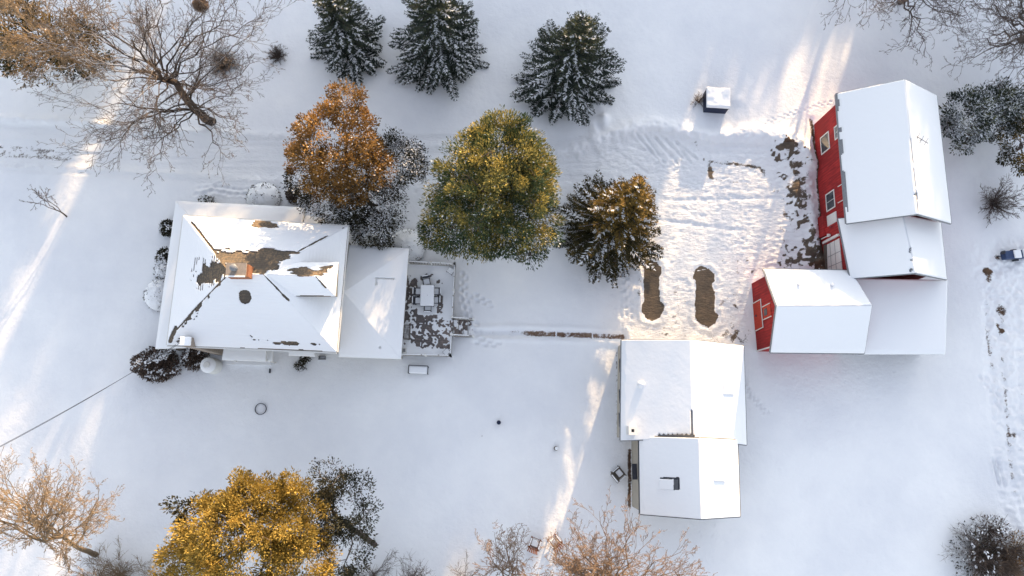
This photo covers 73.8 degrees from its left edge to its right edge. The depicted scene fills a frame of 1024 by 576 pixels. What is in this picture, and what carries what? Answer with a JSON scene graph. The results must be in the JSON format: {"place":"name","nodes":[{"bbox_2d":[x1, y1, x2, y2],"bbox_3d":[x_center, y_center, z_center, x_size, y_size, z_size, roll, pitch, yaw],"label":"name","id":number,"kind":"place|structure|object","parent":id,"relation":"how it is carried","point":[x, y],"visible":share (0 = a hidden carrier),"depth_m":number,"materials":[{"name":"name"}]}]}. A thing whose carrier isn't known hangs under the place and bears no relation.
{"place":"outdoors","nodes":[
{"label":"outdoors","id":0,"kind":"place"},
{"bbox_2d":[0,121,598,184],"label":"driveway","id":1,"kind":"structure","parent":0,"point":[261,161],"depth_m":57.68,"materials":[{"name":"white snow"}]},
{"bbox_2d":[443,348,449,354],"bbox_3d":[-5.162,5.076,53.920,0.500,0.525,0.425,-39,82,-8],"label":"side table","id":2,"kind":"object","parent":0,"point":[446,351],"visible":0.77,"depth_m":53.67,"materials":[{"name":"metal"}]},
{"bbox_2d":[446,267,453,274],"bbox_3d":[-4.964,-1.354,55.216,0.550,0.525,0.468,34,80,5],"label":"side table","id":3,"kind":"object","parent":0,"point":[450,270],"visible":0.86,"depth_m":54.97,"materials":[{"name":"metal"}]},
{"bbox_2d":[0,0,1023,575],"bbox_3d":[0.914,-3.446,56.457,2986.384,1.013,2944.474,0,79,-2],"label":"ground","id":4,"kind":"structure","parent":0,"point":[850,464],"depth_m":54.75,"materials":[{"name":"white snow"}]},
{"bbox_2d":[19,185,66,216],"bbox_3d":[-37.432,-6.905,54.830,3.197,3.413,2.280,35,80,5],"label":"bare sapling","id":5,"kind":"object","parent":4,"relation":"on","point":[39,195],"visible":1,"depth_m":54.43,"materials":[{"name":"grey plant"}]},
{"bbox_2d":[0,0,119,88],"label":"tree","id":6,"kind":"object","parent":4,"relation":"on","point":[4,67],"visible":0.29,"depth_m":54.23,"materials":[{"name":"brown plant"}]},
{"bbox_2d":[0,444,124,573],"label":"bare tree","id":7,"kind":"object","parent":4,"relation":"on","point":[45,532],"visible":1,"depth_m":43.20,"materials":[{"name":"beige plant"}]},
{"bbox_2d":[0,0,144,89],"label":"bare tree","id":8,"kind":"object","parent":4,"relation":"on","point":[23,15],"visible":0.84,"depth_m":49.22,"materials":[{"name":"beige plant"}]},
{"bbox_2d":[36,542,122,575],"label":"bare shrub","id":9,"kind":"object","parent":4,"relation":"on","point":[93,571],"visible":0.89,"depth_m":49.04,"materials":[{"name":"beige plant"}]},
{"bbox_2d":[79,535,152,575],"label":"bare shrub","id":10,"kind":"object","parent":4,"relation":"on","point":[115,573],"visible":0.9,"depth_m":50.15,"materials":[{"name":"beige plant"}]},
{"bbox_2d":[110,555,154,575],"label":"bare shrub","id":11,"kind":"object","parent":4,"relation":"on","point":[140,569],"visible":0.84,"depth_m":49.73,"materials":[{"name":"beige plant"}]},
{"bbox_2d":[1,0,295,196],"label":"bare tree","id":12,"kind":"object","parent":4,"relation":"on","point":[193,108],"visible":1,"depth_m":49.91,"materials":[{"name":"brown plant"}]},
{"bbox_2d":[191,0,209,13],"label":"bush","id":13,"kind":"object","parent":12,"relation":"on","point":[197,4],"visible":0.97,"depth_m":48.63,"materials":[{"name":"brown plant"}]},
{"bbox_2d":[142,278,164,310],"bbox_3d":[-28.355,0.458,54.634,2.788,1.283,2.836,0,79,-2],"label":"foundation shrub","id":14,"kind":"object","parent":4,"relation":"on","point":[153,295],"visible":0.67,"depth_m":54.28,"materials":[{"name":"grey plant"}]},
{"bbox_2d":[129,346,181,383],"bbox_3d":[-27.939,5.858,52.819,3.906,2.808,3.063,0,79,-2],"label":"shrub","id":15,"kind":"object","parent":4,"relation":"on","point":[152,367],"visible":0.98,"depth_m":52.78,"materials":[{"name":"grey plant"}]},
{"bbox_2d":[153,262,166,278],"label":"foundation shrub","id":16,"kind":"object","parent":4,"relation":"on","point":[159,270],"visible":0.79,"depth_m":54.81,"materials":[{"name":"grey plant"}]},
{"bbox_2d":[154,245,168,263],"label":"foundation shrub","id":17,"kind":"object","parent":4,"relation":"on","point":[162,255],"visible":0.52,"depth_m":55.13,"materials":[{"name":"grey plant"}]},
{"bbox_2d":[158,218,172,237],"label":"foundation shrub","id":18,"kind":"object","parent":4,"relation":"on","point":[165,228],"visible":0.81,"depth_m":55.70,"materials":[{"name":"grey plant"}]},
{"bbox_2d":[158,490,214,531],"bbox_3d":[-21.294,15.360,48.383,3.479,8.241,4.045,-44,83,-9],"label":"cedar tree","id":19,"kind":"object","parent":4,"relation":"on","point":[177,511],"visible":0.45,"depth_m":45.18,"materials":[{"name":"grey plant"}]},
{"bbox_2d":[180,348,209,371],"bbox_3d":[-25.074,5.475,53.722,2.269,1.350,2.320,0,79,-2],"label":"shrub","id":20,"kind":"object","parent":4,"relation":"on","point":[188,356],"visible":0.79,"depth_m":53.61,"materials":[{"name":"grey plant"}]},
{"bbox_2d":[197,195,215,202],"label":"foundation shrub","id":21,"kind":"object","parent":4,"relation":"on","point":[204,198],"visible":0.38,"depth_m":56.27,"materials":[{"name":"grey plant"}]},
{"bbox_2d":[200,357,222,373],"bbox_3d":[-23.604,6.103,53.546,1.240,1.920,1.240,0,79,-2],"label":"cistern","id":22,"kind":"object","parent":4,"relation":"on","point":[211,365],"visible":1,"depth_m":52.86,"materials":[{"name":"white paint"}]},
{"bbox_2d":[203,44,243,77],"bbox_3d":[-24.919,-19.502,58.628,3.464,2.462,2.835,-31,81,-7],"label":"bare shrub","id":23,"kind":"object","parent":4,"relation":"on","point":[223,68],"visible":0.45,"depth_m":58.69,"materials":[{"name":"brown plant"}]},
{"bbox_2d":[147,466,342,575],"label":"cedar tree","id":24,"kind":"object","parent":4,"relation":"on","point":[200,546],"visible":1,"depth_m":43.12,"materials":[{"name":"yellow plant"}]},
{"bbox_2d":[244,182,281,205],"bbox_3d":[-20.637,-7.475,56.315,3.085,1.550,2.979,0,79,-2],"label":"foundation shrub","id":25,"kind":"object","parent":4,"relation":"on","point":[263,193],"visible":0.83,"depth_m":56.00,"materials":[{"name":"grey plant"}]},
{"bbox_2d":[263,44,288,64],"bbox_3d":[-20.413,-20.307,59.129,2.220,1.516,2.184,0,79,-2],"label":"bare shrub","id":26,"kind":"object","parent":4,"relation":"on","point":[278,53],"visible":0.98,"depth_m":59.18,"materials":[{"name":"grey plant"}]},
{"bbox_2d":[155,201,408,372],"bbox_3d":[-17.398,-0.665,50.817,18.774,10.280,13.239,0,79,-2],"label":"farmhouse","id":27,"kind":"object","parent":4,"relation":"on","point":[246,284],"visible":1,"depth_m":49.08,"materials":[{"name":"white"}]},
{"bbox_2d":[284,188,300,204],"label":"foundation shrub","id":28,"kind":"object","parent":4,"relation":"on","point":[290,198],"visible":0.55,"depth_m":56.32,"materials":[{"name":"grey plant"}]},
{"bbox_2d":[293,360,306,371],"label":"grass clump","id":29,"kind":"object","parent":4,"relation":"on","point":[300,366],"visible":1,"depth_m":54.19,"materials":[{"name":"grey plant"}]},
{"bbox_2d":[299,356,311,363],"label":"grass clump","id":30,"kind":"object","parent":4,"relation":"on","point":[301,358],"visible":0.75,"depth_m":54.22,"materials":[{"name":"grey plant"}]},
{"bbox_2d":[296,456,383,575],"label":"cedar tree","id":31,"kind":"object","parent":4,"relation":"on","point":[338,524],"visible":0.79,"depth_m":45.91,"materials":[{"name":"green plant"}]},
{"bbox_2d":[282,75,398,216],"bbox_3d":[-12.496,-9.582,52.234,8.462,11.283,8.168,-41,82,-9],"label":"oak tree","id":32,"kind":"object","parent":4,"relation":"on","point":[357,154],"visible":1,"depth_m":49.01,"materials":[{"name":"orange plant"}]},
{"bbox_2d":[305,0,386,87],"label":"spruce tree","id":33,"kind":"object","parent":4,"relation":"on","point":[345,36],"visible":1,"depth_m":56.49,"materials":[{"name":"green plant"}]},
{"bbox_2d":[279,126,431,250],"bbox_3d":[-12.056,-8.435,53.980,10.221,7.355,10.195,29,79,4],"label":"holly tree","id":34,"kind":"object","parent":4,"relation":"on","point":[357,218],"visible":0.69,"depth_m":52.31,"materials":[{"name":"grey plant"}]},
{"bbox_2d":[339,549,399,575],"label":"bare shrub","id":35,"kind":"object","parent":4,"relation":"on","point":[378,571],"visible":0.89,"depth_m":50.46,"materials":[{"name":"grey plant"}]},
{"bbox_2d":[366,229,393,246],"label":"foundation shrub","id":36,"kind":"object","parent":4,"relation":"on","point":[379,238],"visible":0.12,"depth_m":55.62,"materials":[{"name":"green plant"}]},
{"bbox_2d":[391,228,425,263],"bbox_3d":[-8.686,-3.461,55.912,3.299,1.443,3.097,-27,81,-7],"label":"foundation shrub","id":37,"kind":"object","parent":4,"relation":"on","point":[405,238],"visible":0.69,"depth_m":55.56,"materials":[{"name":"grey plant"}]},
{"bbox_2d":[395,549,432,575],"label":"bare shrub","id":38,"kind":"object","parent":4,"relation":"on","point":[412,571],"visible":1,"depth_m":49.51,"materials":[{"name":"grey plant"}]},
{"bbox_2d":[408,365,428,373],"bbox_3d":[-7.427,6.510,54.234,1.590,0.925,0.675,3,79,-1],"label":"garden bench","id":39,"kind":"object","parent":4,"relation":"on","point":[420,369],"visible":1,"depth_m":53.94,"materials":[{"name":"metal"}]},
{"bbox_2d":[386,0,489,101],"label":"spruce tree","id":40,"kind":"object","parent":4,"relation":"on","point":[437,35],"visible":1,"depth_m":56.38,"materials":[{"name":"green plant"}]},
{"bbox_2d":[402,260,473,356],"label":"deck","id":41,"kind":"structure","parent":4,"relation":"on","point":[431,334],"depth_m":54.67,"materials":[{"name":"white"}]},
{"bbox_2d":[403,325,410,339],"bbox_3d":[-8.327,3.508,54.208,0.500,0.400,1.150,0,79,-2],"label":"planter box","id":42,"kind":"object","parent":41,"relation":"on","point":[407,330],"visible":0.99,"depth_m":54.10,"materials":[{"name":"grey wood"}]},
{"bbox_2d":[412,287,419,295],"bbox_3d":[-7.548,0.281,54.577,0.698,0.990,0.605,0,79,-2],"label":"patio chair","id":43,"kind":"object","parent":41,"relation":"on","point":[415,291],"visible":0.91,"depth_m":54.50,"materials":[{"name":"metal"}]},
{"bbox_2d":[412,296,419,303],"bbox_3d":[-7.568,0.998,54.432,0.698,0.990,0.605,0,79,-2],"label":"patio chair","id":44,"kind":"object","parent":41,"relation":"on","point":[416,299],"visible":0.92,"depth_m":54.36,"materials":[{"name":"metal"}]},
{"bbox_2d":[421,275,430,284],"bbox_3d":[-6.873,-0.589,54.771,0.605,0.990,0.698,-11,79,-4],"label":"patio chair","id":45,"kind":"object","parent":41,"relation":"on","point":[426,281],"visible":0.95,"depth_m":54.69,"materials":[{"name":"metal"}]},
{"bbox_2d":[420,285,434,306],"bbox_3d":[-6.748,0.657,54.578,1.120,0.885,1.720,0,79,-2],"label":"patio table","id":46,"kind":"object","parent":41,"relation":"on","point":[426,295],"visible":1,"depth_m":54.16,"materials":[{"name":"metal"}]},
{"bbox_2d":[423,306,431,311],"bbox_3d":[-6.708,1.623,54.331,0.605,0.990,0.698,0,79,-2],"label":"patio chair","id":47,"kind":"object","parent":41,"relation":"on","point":[427,308],"visible":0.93,"depth_m":54.30,"materials":[{"name":"metal"}]},
{"bbox_2d":[434,296,439,303],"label":"patio chair","id":48,"kind":"object","parent":41,"relation":"on","point":[436,299],"visible":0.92,"depth_m":54.43,"materials":[{"name":"metal"}]},
{"bbox_2d":[434,287,440,295],"bbox_3d":[-6.010,0.281,54.621,0.698,0.990,0.605,0,79,-2],"label":"patio chair","id":49,"kind":"object","parent":41,"relation":"on","point":[436,291],"visible":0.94,"depth_m":54.56,"materials":[{"name":"metal"}]},
{"bbox_2d":[447,551,478,575],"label":"bare shrub","id":50,"kind":"object","parent":4,"relation":"on","point":[457,574],"visible":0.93,"depth_m":50.78,"materials":[{"name":"brown plant"}]},
{"bbox_2d":[414,104,566,270],"bbox_3d":[-1.632,-7.076,51.199,11.701,12.961,11.221,0,79,-2],"label":"pine tree","id":51,"kind":"object","parent":4,"relation":"on","point":[523,183],"visible":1,"depth_m":48.63,"materials":[{"name":"plant"}]},
{"bbox_2d":[472,522,553,575],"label":"bare tree","id":52,"kind":"object","parent":4,"relation":"on","point":[512,568],"visible":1,"depth_m":47.81,"materials":[{"name":"brown plant"}]},
{"bbox_2d":[527,536,541,554],"bbox_3d":[1.685,19.522,51.798,0.900,1.082,1.050,22,79,3],"label":"adirondack chair","id":53,"kind":"object","parent":4,"relation":"on","point":[534,544],"visible":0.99,"depth_m":51.73,"materials":[{"name":"brown wood"}]},
{"bbox_2d":[547,534,563,552],"bbox_3d":[3.316,19.378,51.884,0.990,1.082,1.050,-38,82,-8],"label":"adirondack chair","id":54,"kind":"object","parent":4,"relation":"on","point":[559,540],"visible":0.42,"depth_m":51.77,"materials":[{"name":"brown wood"}]},
{"bbox_2d":[510,10,625,125],"bbox_3d":[4.834,-18.744,55.013,9.044,10.621,8.975,30,79,4],"label":"spruce tree","id":55,"kind":"object","parent":4,"relation":"on","point":[572,66],"visible":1,"depth_m":55.90,"materials":[{"name":"green plant"}]},
{"bbox_2d":[548,169,664,288],"bbox_3d":[8.152,-5.680,51.792,9.161,11.537,9.802,-24,80,-6],"label":"spruce tree","id":56,"kind":"object","parent":4,"relation":"on","point":[612,231],"visible":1,"depth_m":52.79,"materials":[{"name":"green plant"}]},
{"bbox_2d":[519,488,717,575],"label":"bare tree","id":57,"kind":"object","parent":4,"relation":"on","point":[571,566],"visible":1,"depth_m":45.89,"materials":[{"name":"brown plant"}]},
{"bbox_2d":[611,465,626,482],"bbox_3d":[8.191,14.461,52.915,1.011,1.200,0.940,-38,82,-8],"label":"lounge chair","id":58,"kind":"object","parent":4,"relation":"on","point":[617,473],"visible":1,"depth_m":52.85,"materials":[{"name":"white wood"}]},
{"bbox_2d":[640,260,664,320],"bbox_3d":[11.569,0.197,56.440,2.090,0.159,5.170,0,79,-2],"label":"bare patch","id":59,"kind":"object","parent":4,"relation":"on","point":[652,307],"visible":0.92,"depth_m":56.42,"materials":[{"name":"brown soil"}]},
{"bbox_2d":[617,339,746,445],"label":"garage","id":60,"kind":"structure","parent":4,"relation":"on","point":[680,388],"depth_m":51.05,"materials":[{"name":"grey metal"}]},
{"bbox_2d":[631,436,740,519],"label":"workshop","id":61,"kind":"structure","parent":4,"relation":"on","point":[696,478],"depth_m":49.22,"materials":[{"name":"metal"}]},
{"bbox_2d":[559,131,822,345],"bbox_3d":[15.042,-4.487,57.141,22.000,1.074,18.590,0,79,-2],"label":"parking area","id":62,"kind":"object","parent":4,"relation":"on","point":[736,217],"visible":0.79,"depth_m":57.87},
{"bbox_2d":[690,92,704,107],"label":"bare shrub","id":63,"kind":"object","parent":4,"relation":"on","point":[697,101],"visible":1,"depth_m":59.61,"materials":[{"name":"brown plant"}]},
{"bbox_2d":[691,266,719,327],"bbox_3d":[16.020,0.720,56.532,2.200,0.104,5.280,0,79,-2],"label":"bare patch","id":64,"kind":"object","parent":4,"relation":"on","point":[706,314],"visible":1,"depth_m":56.50,"materials":[{"name":"brown soil"}]},
{"bbox_2d":[703,87,729,113],"bbox_3d":[17.735,-16.259,59.272,2.020,1.380,1.820,3,79,-1],"label":"storage box","id":65,"kind":"object","parent":4,"relation":"on","point":[716,100],"visible":1,"depth_m":58.70,"materials":[{"name":"white paint"}]},
{"bbox_2d":[752,268,871,354],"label":"barn","id":66,"kind":"structure","parent":4,"relation":"on","point":[811,311],"depth_m":52.13,"materials":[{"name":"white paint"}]},
{"bbox_2d":[753,300,762,329],"bbox_3d":[19.910,2.223,55.362,0.158,1.693,2.288,0,79,-2],"label":"door","id":67,"kind":"structure","parent":66,"relation":"in","point":[756,306],"depth_m":55.40,"materials":[{"name":"wood"}]},
{"bbox_2d":[763,304,771,318],"bbox_3d":[19.994,1.845,53.541,0.072,1.542,1.033,0,79,-2],"label":"loft door","id":68,"kind":"structure","parent":66,"relation":"in","point":[766,309],"depth_m":53.53,"materials":[{"name":"red wood"}]},
{"bbox_2d":[819,0,889,29],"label":"bare tree","id":69,"kind":"object","parent":4,"relation":"on","point":[858,14],"visible":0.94,"depth_m":56.53,"materials":[{"name":"grey plant"}]},
{"bbox_2d":[817,211,946,280],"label":"barn","id":70,"kind":"structure","parent":4,"relation":"on","point":[910,247],"depth_m":52.84,"materials":[{"name":"grey metal"}]},
{"bbox_2d":[827,238,842,269],"bbox_3d":[26.263,-2.460,55.676,0.070,2.704,2.594,-6,79,-3],"label":"garage door","id":71,"kind":"structure","parent":70,"relation":"in","point":[834,261],"depth_m":55.51,"materials":[{"name":"white paint"}]},
{"bbox_2d":[814,79,951,224],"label":"barn","id":72,"kind":"structure","parent":4,"relation":"on","point":[879,151],"depth_m":53.12,"materials":[{"name":"grey metal"}]},
{"bbox_2d":[820,131,829,154],"bbox_3d":[26.435,-12.238,57.648,0.051,1.499,1.558,1,79,-1],"label":"window","id":73,"kind":"structure","parent":72,"relation":"in","point":[824,140],"depth_m":57.61,"materials":[{"name":"white glass"}]},
{"bbox_2d":[825,189,835,211],"bbox_3d":[26.343,-7.221,56.484,0.051,1.447,1.521,1,79,-1],"label":"window","id":74,"kind":"structure","parent":72,"relation":"in","point":[830,197],"depth_m":56.48,"materials":[{"name":"glass"}]},
{"bbox_2d":[834,125,837,139],"bbox_3d":[26.493,-12.720,55.706,0.051,0.695,1.139,1,79,-1],"label":"window","id":75,"kind":"structure","parent":72,"relation":"in","point":[835,128],"depth_m":55.88,"materials":[{"name":"white paint"}]},
{"bbox_2d":[852,279,946,354],"bbox_3d":[30.466,2.517,55.036,7.957,3.439,5.983,0,79,-2],"label":"lean to shed","id":76,"kind":"object","parent":4,"relation":"on","point":[908,317],"visible":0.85,"depth_m":53.51,"materials":[{"name":"grey metal"}]},
{"bbox_2d":[864,0,973,71],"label":"bare tree","id":77,"kind":"object","parent":4,"relation":"on","point":[900,2],"visible":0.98,"depth_m":56.34,"materials":[{"name":"grey plant"}]},
{"bbox_2d":[919,0,1018,32],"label":"bare tree","id":78,"kind":"object","parent":4,"relation":"on","point":[977,15],"visible":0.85,"depth_m":55.61,"materials":[{"name":"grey plant"}]},
{"bbox_2d":[928,0,1023,93],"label":"bare tree","id":79,"kind":"object","parent":4,"relation":"on","point":[1020,16],"visible":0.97,"depth_m":55.16,"materials":[{"name":"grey plant"}]},
{"bbox_2d":[949,517,1002,575],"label":"evergreen shrub","id":80,"kind":"object","parent":4,"relation":"on","point":[974,546],"visible":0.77,"depth_m":52.36,"materials":[{"name":"green plant"}]},
{"bbox_2d":[938,76,1023,155],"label":"yew tree","id":81,"kind":"object","parent":4,"relation":"on","point":[1012,101],"visible":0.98,"depth_m":56.64,"materials":[{"name":"plant"}]},
{"bbox_2d":[938,511,1023,575],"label":"bare shrub","id":82,"kind":"object","parent":4,"relation":"on","point":[978,559],"visible":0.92,"depth_m":52.01,"materials":[{"name":"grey plant"}]},
{"bbox_2d":[969,513,1011,546],"bbox_3d":[37.259,18.878,52.825,3.585,1.360,2.772,0,79,-2],"label":"evergreen shrub","id":83,"kind":"object","parent":4,"relation":"on","point":[999,530],"visible":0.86,"depth_m":52.90,"materials":[{"name":"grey plant"}]},
{"bbox_2d":[978,173,1023,227],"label":"bare shrub","id":84,"kind":"object","parent":4,"relation":"on","point":[995,202],"visible":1,"depth_m":57.81,"materials":[{"name":"grey plant"}]},
{"bbox_2d":[981,232,1023,569],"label":"lane","id":85,"kind":"structure","parent":4,"relation":"on","point":[1002,310],"depth_m":56.00,"materials":[{"name":"white snow"}]},
{"bbox_2d":[996,249,1023,261],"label":"utility trailer","id":86,"kind":"object","parent":85,"relation":"on","point":[1015,254],"visible":1,"depth_m":57.18,"materials":[{"name":"blue metal"}]},
{"bbox_2d":[984,528,1023,575],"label":"bare shrub","id":87,"kind":"object","parent":4,"relation":"on","point":[1007,558],"visible":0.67,"depth_m":51.92,"materials":[{"name":"brown plant"}]},
{"bbox_2d":[988,114,1023,177],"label":"yew tree","id":88,"kind":"object","parent":4,"relation":"on","point":[1010,152],"visible":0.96,"depth_m":56.30,"materials":[{"name":"green plant"}]},
{"bbox_2d":[998,530,1023,566],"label":"evergreen shrub","id":89,"kind":"object","parent":4,"relation":"on","point":[1017,545],"visible":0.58,"depth_m":52.74,"materials":[{"name":"grey plant"}]},
{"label":"utility pole","id":90,"kind":"object","parent":4,"relation":"on","visible":0},
{"bbox_2d":[1,345,176,446],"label":"power wire","id":91,"kind":"object","parent":90,"relation":"attached to","point":[87,398],"visible":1,"depth_m":47.35,"materials":[{"name":"grey"}]},
{"bbox_2d":[472,328,626,340],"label":"path","id":92,"kind":"structure","parent":0,"point":[544,333],"depth_m":55.51,"materials":[{"name":"white snow"}]}
]}

